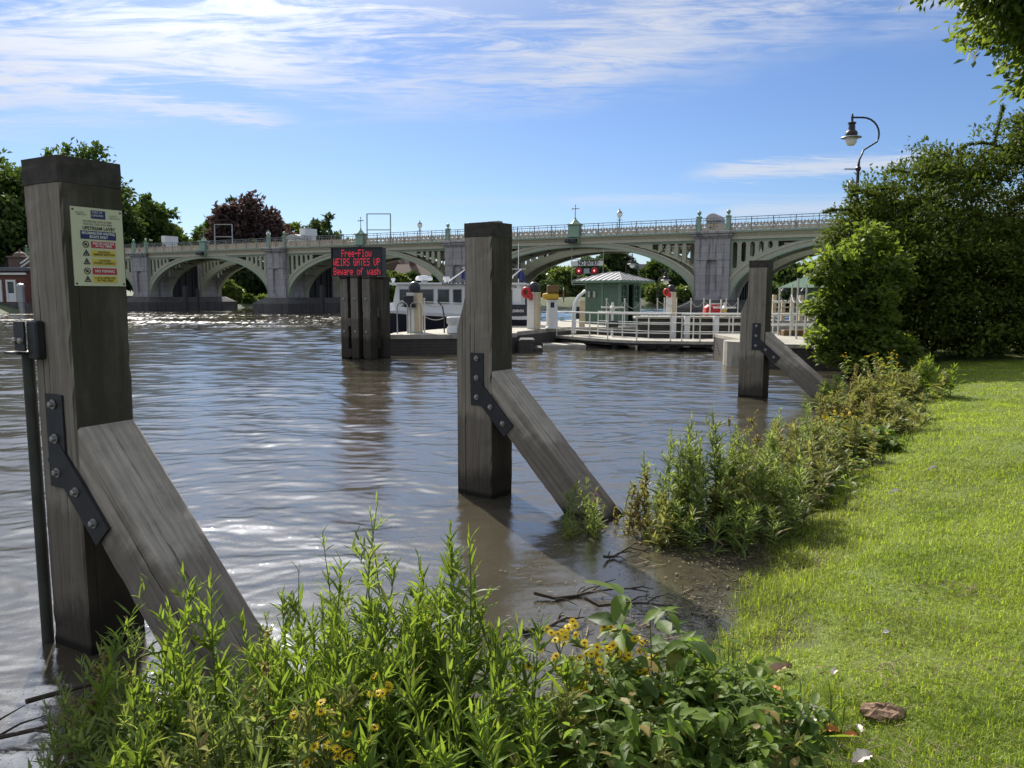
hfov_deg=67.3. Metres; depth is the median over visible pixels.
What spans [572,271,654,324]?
lock hut
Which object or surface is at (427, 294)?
window
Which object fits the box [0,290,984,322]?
ground
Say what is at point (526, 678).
willowherb
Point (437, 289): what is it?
window frame
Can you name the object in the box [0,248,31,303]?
brick building
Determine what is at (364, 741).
willowherb
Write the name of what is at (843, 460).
weed
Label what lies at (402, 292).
window
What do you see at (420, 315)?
ladder hoop
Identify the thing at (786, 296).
bush
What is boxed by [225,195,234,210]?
tree
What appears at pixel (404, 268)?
house
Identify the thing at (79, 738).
loosestrife
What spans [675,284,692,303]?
bush
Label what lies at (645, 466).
loosestrife
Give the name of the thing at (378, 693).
ragwort
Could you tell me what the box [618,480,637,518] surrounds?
loosestrife
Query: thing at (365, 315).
timber dolphin
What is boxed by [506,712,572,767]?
willowherb
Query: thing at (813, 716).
fallen leaf
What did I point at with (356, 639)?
willowherb
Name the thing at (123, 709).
loosestrife
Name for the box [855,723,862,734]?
fallen leaf
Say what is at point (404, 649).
willowherb
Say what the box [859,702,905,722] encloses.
bark lump
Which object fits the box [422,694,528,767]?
willowherb
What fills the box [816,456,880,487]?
grass tuft
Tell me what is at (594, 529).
loosestrife
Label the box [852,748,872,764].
fallen leaf
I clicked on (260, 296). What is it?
bush
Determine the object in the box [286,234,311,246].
car
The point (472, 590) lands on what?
willowherb
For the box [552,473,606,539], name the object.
loosestrife
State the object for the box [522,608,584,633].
dead branch
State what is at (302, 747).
loosestrife
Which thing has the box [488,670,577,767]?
willowherb
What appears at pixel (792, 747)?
weed
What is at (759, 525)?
loosestrife
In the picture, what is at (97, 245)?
warning sign
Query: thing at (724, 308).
penstock
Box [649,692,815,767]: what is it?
broad leaved plant
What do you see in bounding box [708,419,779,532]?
loosestrife
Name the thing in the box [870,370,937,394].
weed
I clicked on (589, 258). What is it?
tree
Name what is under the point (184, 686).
willowherb
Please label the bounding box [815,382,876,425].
dock
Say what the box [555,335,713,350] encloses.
jetty
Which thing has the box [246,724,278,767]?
loosestrife
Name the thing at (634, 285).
door
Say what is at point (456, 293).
window
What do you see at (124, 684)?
loosestrife
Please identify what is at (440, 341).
quay
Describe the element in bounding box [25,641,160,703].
dead branch
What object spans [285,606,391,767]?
willowherb
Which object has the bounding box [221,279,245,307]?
bush
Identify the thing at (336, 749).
ragwort
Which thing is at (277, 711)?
willowherb
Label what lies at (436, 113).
sky
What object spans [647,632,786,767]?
broad leaved plant
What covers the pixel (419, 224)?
lantern
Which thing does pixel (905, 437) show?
grass tuft
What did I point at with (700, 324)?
railing
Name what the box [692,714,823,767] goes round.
broad leaved plant
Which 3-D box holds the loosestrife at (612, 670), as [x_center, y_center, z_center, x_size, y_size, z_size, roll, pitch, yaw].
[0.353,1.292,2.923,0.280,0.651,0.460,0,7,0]
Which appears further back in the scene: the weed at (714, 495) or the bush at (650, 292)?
the bush at (650, 292)
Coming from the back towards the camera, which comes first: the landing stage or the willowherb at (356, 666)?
the landing stage
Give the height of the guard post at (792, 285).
1.600 m
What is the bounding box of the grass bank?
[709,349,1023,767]
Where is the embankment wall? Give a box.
[0,304,32,311]
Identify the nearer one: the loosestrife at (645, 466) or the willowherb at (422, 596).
the willowherb at (422, 596)
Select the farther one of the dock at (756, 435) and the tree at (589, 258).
the tree at (589, 258)
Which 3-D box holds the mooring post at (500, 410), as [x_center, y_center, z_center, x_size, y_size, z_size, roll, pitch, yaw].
[0.296,0.518,6.901,1.861,3.970,0.365,5,8,38]
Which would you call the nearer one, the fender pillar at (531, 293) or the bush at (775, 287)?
the fender pillar at (531, 293)
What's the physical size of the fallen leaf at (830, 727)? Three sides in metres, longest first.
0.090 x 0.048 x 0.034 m
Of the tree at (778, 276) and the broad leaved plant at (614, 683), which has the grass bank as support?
the broad leaved plant at (614, 683)
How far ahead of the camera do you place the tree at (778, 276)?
118.32 m
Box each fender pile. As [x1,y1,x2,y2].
[16,283,24,312]
[182,286,188,311]
[196,289,199,310]
[320,285,324,313]
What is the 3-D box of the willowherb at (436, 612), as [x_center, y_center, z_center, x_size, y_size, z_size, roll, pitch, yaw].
[-0.243,1.207,3.008,0.551,1.107,0.426,-6,9,-41]
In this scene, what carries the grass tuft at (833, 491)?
on the grass bank
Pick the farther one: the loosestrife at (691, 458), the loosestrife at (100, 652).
the loosestrife at (691, 458)
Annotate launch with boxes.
[389,243,528,333]
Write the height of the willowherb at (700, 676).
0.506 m
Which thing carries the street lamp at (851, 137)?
on the quay at (726, 347)
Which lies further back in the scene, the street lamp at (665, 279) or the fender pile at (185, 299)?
the fender pile at (185, 299)
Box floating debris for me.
[434,510,797,698]
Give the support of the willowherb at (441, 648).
on the grass bank
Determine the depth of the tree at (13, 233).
98.50 m
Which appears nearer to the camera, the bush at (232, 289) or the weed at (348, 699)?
the weed at (348, 699)
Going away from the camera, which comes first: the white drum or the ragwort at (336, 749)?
the ragwort at (336, 749)
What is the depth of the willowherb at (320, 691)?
2.57 m
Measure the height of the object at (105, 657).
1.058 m
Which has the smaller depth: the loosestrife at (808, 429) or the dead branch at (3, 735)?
the dead branch at (3, 735)
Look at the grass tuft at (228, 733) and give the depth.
2.67 m
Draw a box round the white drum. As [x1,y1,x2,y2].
[446,317,459,333]
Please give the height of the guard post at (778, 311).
1.500 m
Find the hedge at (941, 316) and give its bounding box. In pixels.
[807,103,1023,357]
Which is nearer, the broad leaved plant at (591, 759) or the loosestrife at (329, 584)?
the broad leaved plant at (591, 759)
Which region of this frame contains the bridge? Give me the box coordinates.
[0,192,1023,315]
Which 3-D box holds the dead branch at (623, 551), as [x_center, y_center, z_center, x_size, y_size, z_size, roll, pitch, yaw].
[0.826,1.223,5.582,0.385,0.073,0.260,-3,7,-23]
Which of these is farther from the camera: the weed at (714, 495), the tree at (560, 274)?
the tree at (560, 274)
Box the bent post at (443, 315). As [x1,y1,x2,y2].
[437,300,444,332]
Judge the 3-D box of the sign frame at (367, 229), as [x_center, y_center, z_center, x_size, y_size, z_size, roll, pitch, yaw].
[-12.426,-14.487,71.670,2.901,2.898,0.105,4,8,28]
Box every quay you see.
[390,319,635,354]
[713,334,924,368]
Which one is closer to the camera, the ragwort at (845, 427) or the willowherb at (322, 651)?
the willowherb at (322, 651)
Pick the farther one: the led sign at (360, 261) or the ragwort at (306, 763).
the led sign at (360, 261)
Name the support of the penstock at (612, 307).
on the jetty
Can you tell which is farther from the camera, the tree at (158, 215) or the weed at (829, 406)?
the tree at (158, 215)
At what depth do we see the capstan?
28.70 m
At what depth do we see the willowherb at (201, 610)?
3.12 m
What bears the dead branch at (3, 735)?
on the water
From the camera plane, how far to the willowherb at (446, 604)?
3.10 m
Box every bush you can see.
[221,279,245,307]
[243,293,257,303]
[255,293,266,299]
[388,270,411,287]
[389,281,395,302]
[538,279,570,296]
[565,283,584,296]
[641,283,647,296]
[643,281,668,302]
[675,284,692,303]
[772,281,783,306]
[777,280,794,309]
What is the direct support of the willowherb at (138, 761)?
on the grass bank
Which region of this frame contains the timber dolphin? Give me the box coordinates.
[339,275,390,359]
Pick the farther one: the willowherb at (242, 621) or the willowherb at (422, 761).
the willowherb at (242, 621)
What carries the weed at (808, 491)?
on the grass bank
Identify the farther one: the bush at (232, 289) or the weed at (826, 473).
the bush at (232, 289)
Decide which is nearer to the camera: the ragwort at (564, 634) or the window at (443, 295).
the ragwort at (564, 634)
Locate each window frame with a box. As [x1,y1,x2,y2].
[421,289,433,303]
[437,289,449,303]
[622,286,625,301]
[634,286,638,301]
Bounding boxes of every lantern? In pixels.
[417,220,421,235]
[617,208,621,234]
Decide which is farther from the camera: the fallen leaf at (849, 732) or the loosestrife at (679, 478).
the loosestrife at (679, 478)
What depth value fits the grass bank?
4.46 m
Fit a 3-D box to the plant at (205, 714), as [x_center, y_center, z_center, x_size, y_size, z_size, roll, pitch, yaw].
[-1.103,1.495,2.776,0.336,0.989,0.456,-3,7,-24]
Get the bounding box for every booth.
[161,236,177,251]
[299,228,316,240]
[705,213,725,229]
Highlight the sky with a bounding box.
[0,0,1023,271]
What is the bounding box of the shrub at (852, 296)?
[797,219,932,374]
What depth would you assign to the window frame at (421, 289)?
31.67 m
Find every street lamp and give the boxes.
[625,253,634,273]
[656,268,668,311]
[841,114,879,204]
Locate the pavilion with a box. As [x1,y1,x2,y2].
[779,275,823,320]
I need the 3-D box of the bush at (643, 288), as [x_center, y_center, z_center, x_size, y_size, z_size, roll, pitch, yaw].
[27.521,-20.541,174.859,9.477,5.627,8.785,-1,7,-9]
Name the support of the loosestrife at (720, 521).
on the grass bank
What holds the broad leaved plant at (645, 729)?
on the grass bank
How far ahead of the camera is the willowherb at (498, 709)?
2.62 m
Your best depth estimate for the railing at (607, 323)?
26.75 m
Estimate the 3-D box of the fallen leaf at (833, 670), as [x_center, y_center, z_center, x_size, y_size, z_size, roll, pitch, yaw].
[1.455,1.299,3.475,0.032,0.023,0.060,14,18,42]
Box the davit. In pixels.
[571,290,587,332]
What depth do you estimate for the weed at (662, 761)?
2.45 m
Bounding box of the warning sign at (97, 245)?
[69,206,125,285]
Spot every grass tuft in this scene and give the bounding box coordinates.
[154,689,319,767]
[304,689,555,767]
[458,678,627,767]
[699,628,778,683]
[756,680,859,736]
[757,512,840,541]
[811,478,847,496]
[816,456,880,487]
[887,426,938,446]
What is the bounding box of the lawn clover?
[711,442,1023,739]
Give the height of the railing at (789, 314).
1.090 m
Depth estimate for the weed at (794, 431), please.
7.66 m
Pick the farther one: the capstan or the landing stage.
the capstan
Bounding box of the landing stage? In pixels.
[542,343,585,348]
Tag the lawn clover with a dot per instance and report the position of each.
(898, 671)
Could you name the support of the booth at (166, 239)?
on the bridge arches
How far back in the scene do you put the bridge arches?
72.23 m
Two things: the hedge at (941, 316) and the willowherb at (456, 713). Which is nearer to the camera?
the willowherb at (456, 713)
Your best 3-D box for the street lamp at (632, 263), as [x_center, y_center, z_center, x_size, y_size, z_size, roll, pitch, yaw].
[5.131,-5.042,32.936,0.408,1.092,0.408,-7,9,-45]
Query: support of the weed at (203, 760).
on the grass bank
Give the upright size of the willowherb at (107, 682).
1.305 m
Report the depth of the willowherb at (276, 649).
3.23 m
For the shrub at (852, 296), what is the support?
on the grass bank
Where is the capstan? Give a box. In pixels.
[543,285,563,328]
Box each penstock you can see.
[601,302,623,335]
[713,302,735,315]
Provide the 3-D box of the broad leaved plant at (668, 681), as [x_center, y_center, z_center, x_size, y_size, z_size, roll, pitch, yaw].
[0.602,1.266,2.904,0.624,0.541,0.582,0,7,0]
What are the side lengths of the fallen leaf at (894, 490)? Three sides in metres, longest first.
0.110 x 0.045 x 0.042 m
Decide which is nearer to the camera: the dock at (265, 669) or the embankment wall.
the dock at (265, 669)
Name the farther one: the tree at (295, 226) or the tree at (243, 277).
the tree at (295, 226)
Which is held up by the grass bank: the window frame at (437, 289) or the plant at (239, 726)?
the plant at (239, 726)
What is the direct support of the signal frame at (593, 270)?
attached to the bridge
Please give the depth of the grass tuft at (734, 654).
3.60 m
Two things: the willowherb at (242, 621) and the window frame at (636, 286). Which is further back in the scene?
the window frame at (636, 286)
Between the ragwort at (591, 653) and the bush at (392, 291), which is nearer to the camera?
the ragwort at (591, 653)
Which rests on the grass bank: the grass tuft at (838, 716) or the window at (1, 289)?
the grass tuft at (838, 716)
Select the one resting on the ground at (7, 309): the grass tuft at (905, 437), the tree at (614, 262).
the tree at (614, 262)
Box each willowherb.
[52,574,221,767]
[89,705,172,767]
[107,618,223,767]
[130,567,245,761]
[135,560,261,767]
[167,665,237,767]
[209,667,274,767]
[210,630,336,760]
[224,607,285,734]
[243,640,366,767]
[253,560,327,735]
[274,551,450,741]
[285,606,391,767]
[292,641,418,767]
[294,550,401,730]
[318,596,433,766]
[321,649,452,767]
[338,709,447,767]
[340,691,407,767]
[351,557,445,766]
[354,615,447,767]
[377,652,484,767]
[386,548,447,715]
[393,568,490,750]
[419,600,530,767]
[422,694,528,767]
[425,518,518,733]
[433,523,531,742]
[460,624,589,759]
[466,660,554,767]
[485,611,562,748]
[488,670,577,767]
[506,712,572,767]
[508,614,590,753]
[665,648,719,704]
[910,353,967,398]
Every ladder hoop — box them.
[396,301,408,333]
[410,302,421,333]
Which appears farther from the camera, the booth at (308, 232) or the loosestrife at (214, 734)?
the booth at (308, 232)
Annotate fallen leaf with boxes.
[767,660,791,678]
[770,685,782,696]
[802,703,831,721]
[820,723,841,733]
[830,667,836,675]
[843,730,858,737]
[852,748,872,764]
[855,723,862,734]
[890,488,901,493]
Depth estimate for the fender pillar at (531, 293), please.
28.27 m
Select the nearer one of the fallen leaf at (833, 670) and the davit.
the fallen leaf at (833, 670)
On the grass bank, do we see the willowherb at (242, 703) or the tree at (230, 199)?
the willowherb at (242, 703)
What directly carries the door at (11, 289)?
in the brick building
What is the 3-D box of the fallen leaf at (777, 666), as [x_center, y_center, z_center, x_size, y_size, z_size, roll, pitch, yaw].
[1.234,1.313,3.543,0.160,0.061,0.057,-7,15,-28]
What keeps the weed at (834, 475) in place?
on the grass bank
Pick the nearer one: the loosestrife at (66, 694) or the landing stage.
the loosestrife at (66, 694)
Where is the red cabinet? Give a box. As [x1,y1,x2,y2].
[702,299,722,315]
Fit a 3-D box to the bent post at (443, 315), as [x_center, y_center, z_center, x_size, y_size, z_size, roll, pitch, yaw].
[-2.350,-2.235,25.413,0.259,1.093,0.050,0,7,0]
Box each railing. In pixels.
[556,311,671,340]
[597,311,813,338]
[681,313,816,340]
[771,301,815,329]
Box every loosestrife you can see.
[28,707,111,767]
[34,671,101,767]
[41,653,108,767]
[75,630,171,757]
[81,671,243,767]
[95,616,171,764]
[95,665,167,767]
[120,722,194,767]
[190,719,246,767]
[217,687,290,767]
[236,585,354,727]
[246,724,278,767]
[268,703,352,767]
[304,525,350,694]
[337,490,411,693]
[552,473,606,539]
[575,485,608,539]
[580,649,631,724]
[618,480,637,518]
[624,451,684,530]
[645,419,712,535]
[653,477,765,557]
[675,404,746,541]
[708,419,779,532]
[714,482,791,551]
[744,427,815,539]
[761,400,844,464]
[812,373,848,408]
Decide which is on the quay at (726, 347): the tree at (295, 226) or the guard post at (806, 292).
the guard post at (806, 292)
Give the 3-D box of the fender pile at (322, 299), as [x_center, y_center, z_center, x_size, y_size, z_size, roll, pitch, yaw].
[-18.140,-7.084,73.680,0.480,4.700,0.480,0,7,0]
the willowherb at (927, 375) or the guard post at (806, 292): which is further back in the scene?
the guard post at (806, 292)
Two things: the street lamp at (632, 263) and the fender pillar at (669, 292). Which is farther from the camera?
the fender pillar at (669, 292)
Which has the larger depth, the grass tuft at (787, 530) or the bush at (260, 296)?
the bush at (260, 296)
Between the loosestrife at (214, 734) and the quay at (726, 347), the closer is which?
the loosestrife at (214, 734)
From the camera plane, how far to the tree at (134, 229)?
109.83 m
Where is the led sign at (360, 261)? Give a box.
[331,247,385,276]
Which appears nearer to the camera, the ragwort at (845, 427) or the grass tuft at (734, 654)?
the grass tuft at (734, 654)
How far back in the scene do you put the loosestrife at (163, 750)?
2.62 m
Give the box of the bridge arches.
[130,228,988,297]
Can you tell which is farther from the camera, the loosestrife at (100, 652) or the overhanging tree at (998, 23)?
the overhanging tree at (998, 23)
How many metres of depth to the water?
8.31 m
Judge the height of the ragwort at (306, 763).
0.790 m
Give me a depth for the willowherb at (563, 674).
2.89 m
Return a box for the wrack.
[528,514,841,689]
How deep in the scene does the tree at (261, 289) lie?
124.48 m
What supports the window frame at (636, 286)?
in the lock hut
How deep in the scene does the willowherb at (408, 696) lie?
2.56 m
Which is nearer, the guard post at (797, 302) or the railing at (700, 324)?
the guard post at (797, 302)
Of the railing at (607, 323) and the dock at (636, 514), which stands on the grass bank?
the dock at (636, 514)
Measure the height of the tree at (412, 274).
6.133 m
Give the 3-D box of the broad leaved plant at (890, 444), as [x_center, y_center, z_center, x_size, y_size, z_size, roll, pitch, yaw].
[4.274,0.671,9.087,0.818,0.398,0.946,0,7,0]
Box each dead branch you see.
[0,682,155,739]
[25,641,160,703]
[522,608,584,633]
[534,579,653,604]
[584,594,679,609]
[603,543,656,560]
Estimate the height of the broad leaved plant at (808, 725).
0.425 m
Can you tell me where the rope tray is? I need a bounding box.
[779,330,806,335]
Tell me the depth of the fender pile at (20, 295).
73.36 m
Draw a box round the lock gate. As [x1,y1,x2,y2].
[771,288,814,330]
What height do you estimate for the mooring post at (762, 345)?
3.920 m
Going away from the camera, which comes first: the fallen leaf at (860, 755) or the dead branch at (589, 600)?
the fallen leaf at (860, 755)
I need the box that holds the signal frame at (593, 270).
[571,247,603,284]
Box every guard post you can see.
[423,298,425,332]
[776,288,780,334]
[789,284,793,335]
[794,278,799,338]
[803,283,807,340]
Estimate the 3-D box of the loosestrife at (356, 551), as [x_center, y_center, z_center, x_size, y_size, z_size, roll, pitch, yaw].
[-0.564,1.147,3.314,0.405,1.415,0.574,-2,7,-19]
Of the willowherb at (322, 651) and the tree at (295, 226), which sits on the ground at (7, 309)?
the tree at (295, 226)
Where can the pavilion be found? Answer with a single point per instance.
(803, 281)
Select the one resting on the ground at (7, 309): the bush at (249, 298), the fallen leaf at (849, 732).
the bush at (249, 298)
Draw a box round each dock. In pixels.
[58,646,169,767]
[240,628,302,767]
[613,467,652,536]
[727,409,786,509]
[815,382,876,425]
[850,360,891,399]
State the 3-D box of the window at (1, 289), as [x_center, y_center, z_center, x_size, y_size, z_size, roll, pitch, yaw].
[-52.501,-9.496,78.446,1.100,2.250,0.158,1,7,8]
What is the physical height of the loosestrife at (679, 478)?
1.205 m
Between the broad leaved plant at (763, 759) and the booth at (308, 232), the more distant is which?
the booth at (308, 232)
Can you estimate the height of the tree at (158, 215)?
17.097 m
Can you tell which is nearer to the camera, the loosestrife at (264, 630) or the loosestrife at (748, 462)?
the loosestrife at (264, 630)
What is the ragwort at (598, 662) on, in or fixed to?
on the grass bank
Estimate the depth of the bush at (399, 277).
116.14 m
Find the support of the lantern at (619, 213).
on the bridge arches
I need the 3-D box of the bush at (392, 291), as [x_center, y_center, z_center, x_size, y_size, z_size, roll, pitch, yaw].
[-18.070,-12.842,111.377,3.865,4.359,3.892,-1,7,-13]
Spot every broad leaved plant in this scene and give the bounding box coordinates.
[474,650,677,767]
[517,669,669,767]
[571,647,678,767]
[576,687,780,767]
[584,580,728,706]
[598,636,735,753]
[627,661,790,767]
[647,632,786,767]
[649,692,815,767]
[662,662,842,767]
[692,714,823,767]
[695,664,804,765]
[838,424,906,456]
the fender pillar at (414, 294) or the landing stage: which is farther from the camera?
the landing stage
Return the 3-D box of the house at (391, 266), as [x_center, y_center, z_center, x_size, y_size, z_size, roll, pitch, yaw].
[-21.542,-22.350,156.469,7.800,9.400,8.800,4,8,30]
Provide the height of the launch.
4.350 m
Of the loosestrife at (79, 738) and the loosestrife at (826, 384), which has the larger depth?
the loosestrife at (826, 384)
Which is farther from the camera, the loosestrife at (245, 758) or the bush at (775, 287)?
the bush at (775, 287)
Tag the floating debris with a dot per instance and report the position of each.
(659, 590)
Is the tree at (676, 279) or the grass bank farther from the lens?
the tree at (676, 279)
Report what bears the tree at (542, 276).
on the ground at (7, 309)
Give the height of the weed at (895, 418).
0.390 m
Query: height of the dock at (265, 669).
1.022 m
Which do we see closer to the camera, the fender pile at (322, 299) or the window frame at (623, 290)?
the window frame at (623, 290)
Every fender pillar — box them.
[402,281,422,332]
[521,282,540,328]
[663,285,675,315]
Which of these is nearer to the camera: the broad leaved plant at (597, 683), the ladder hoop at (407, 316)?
the broad leaved plant at (597, 683)
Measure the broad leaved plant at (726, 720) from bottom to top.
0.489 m
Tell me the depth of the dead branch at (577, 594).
4.84 m
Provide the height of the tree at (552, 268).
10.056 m
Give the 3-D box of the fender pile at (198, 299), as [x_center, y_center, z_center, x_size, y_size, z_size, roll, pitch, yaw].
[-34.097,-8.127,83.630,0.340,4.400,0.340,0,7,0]
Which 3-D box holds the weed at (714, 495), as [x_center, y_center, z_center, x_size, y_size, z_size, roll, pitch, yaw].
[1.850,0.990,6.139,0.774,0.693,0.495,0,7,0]
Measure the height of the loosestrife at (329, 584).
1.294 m
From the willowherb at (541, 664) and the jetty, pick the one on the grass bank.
the willowherb at (541, 664)
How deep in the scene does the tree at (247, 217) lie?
135.61 m
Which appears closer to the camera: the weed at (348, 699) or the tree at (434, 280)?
the weed at (348, 699)
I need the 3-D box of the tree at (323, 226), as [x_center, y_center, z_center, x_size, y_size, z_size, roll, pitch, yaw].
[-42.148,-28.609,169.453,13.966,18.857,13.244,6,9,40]
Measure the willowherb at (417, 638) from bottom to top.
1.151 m
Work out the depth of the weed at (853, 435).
8.65 m
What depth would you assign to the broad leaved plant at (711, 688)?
2.81 m
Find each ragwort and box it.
[288,698,360,767]
[294,717,375,767]
[353,673,393,756]
[524,652,613,720]
[536,618,647,725]
[572,625,667,716]
[810,408,887,454]
[840,350,927,397]
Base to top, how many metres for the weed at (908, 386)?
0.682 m
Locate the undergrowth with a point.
(855, 467)
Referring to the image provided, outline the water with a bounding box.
[0,303,975,767]
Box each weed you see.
[153,702,225,767]
[289,681,375,767]
[540,681,601,767]
[636,733,685,767]
[640,491,703,551]
[702,465,789,538]
[707,701,814,764]
[727,449,821,521]
[760,418,820,483]
[774,439,836,509]
[774,457,842,493]
[781,416,857,482]
[810,414,883,466]
[816,389,858,427]
[842,369,900,415]
[850,390,935,426]
[855,410,932,437]
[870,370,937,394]
[883,366,953,404]
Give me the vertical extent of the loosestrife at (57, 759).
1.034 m
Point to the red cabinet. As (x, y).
(709, 309)
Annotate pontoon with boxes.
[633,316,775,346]
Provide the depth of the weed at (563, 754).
2.68 m
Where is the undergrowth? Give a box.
[151,383,936,767]
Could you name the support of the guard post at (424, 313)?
on the quay at (440, 341)
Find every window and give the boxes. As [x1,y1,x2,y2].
[0,280,3,301]
[400,290,408,301]
[421,290,432,302]
[438,290,448,301]
[453,290,460,302]
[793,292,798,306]
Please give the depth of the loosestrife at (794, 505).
6.23 m
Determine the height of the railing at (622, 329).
0.924 m
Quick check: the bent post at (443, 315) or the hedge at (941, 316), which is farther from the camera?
the bent post at (443, 315)
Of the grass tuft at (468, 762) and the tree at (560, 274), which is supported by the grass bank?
the grass tuft at (468, 762)
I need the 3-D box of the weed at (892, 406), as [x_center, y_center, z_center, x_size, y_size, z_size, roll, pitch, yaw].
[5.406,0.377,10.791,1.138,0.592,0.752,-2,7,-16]
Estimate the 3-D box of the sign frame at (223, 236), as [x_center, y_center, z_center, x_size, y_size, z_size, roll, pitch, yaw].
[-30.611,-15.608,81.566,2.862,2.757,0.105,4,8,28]
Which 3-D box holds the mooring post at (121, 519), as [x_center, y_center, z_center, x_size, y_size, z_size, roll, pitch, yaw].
[-1.722,0.869,3.840,1.893,3.975,0.434,4,8,30]
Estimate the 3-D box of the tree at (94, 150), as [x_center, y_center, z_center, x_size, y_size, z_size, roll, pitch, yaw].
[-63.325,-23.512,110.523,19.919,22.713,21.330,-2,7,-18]
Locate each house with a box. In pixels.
[386,260,408,270]
[394,261,431,275]
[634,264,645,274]
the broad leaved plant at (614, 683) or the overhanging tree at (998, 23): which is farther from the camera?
the overhanging tree at (998, 23)
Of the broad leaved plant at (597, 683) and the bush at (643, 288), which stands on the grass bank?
the broad leaved plant at (597, 683)
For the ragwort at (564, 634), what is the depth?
3.02 m
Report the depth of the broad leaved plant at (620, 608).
2.98 m
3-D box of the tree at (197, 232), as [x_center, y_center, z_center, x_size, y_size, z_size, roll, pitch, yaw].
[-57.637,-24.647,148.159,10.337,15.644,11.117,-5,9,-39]
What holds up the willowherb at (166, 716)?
on the grass bank
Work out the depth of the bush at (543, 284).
162.50 m
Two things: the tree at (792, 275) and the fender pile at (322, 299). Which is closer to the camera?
the fender pile at (322, 299)
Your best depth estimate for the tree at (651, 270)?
200.10 m
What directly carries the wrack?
on the grass bank
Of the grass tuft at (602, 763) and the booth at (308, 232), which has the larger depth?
the booth at (308, 232)
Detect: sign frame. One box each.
[214,224,232,249]
[366,213,390,233]
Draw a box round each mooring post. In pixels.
[4,155,291,714]
[457,221,622,522]
[738,260,849,402]
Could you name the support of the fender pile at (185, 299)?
in the water
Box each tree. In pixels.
[0,148,28,266]
[3,137,149,240]
[122,200,153,290]
[128,192,193,292]
[189,216,210,247]
[199,189,297,245]
[222,242,259,294]
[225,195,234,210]
[249,239,266,296]
[284,221,302,234]
[299,212,349,245]
[404,270,427,282]
[427,270,443,282]
[525,264,548,283]
[544,265,559,273]
[546,265,586,290]
[572,256,610,276]
[591,253,640,275]
[638,259,669,286]
[660,268,689,288]
[772,262,801,284]
[782,261,816,283]
[898,0,1023,105]
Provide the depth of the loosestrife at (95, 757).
2.79 m
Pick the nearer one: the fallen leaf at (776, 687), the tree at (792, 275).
the fallen leaf at (776, 687)
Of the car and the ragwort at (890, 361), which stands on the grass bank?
the ragwort at (890, 361)
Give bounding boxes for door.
[5,280,16,301]
[632,285,634,322]

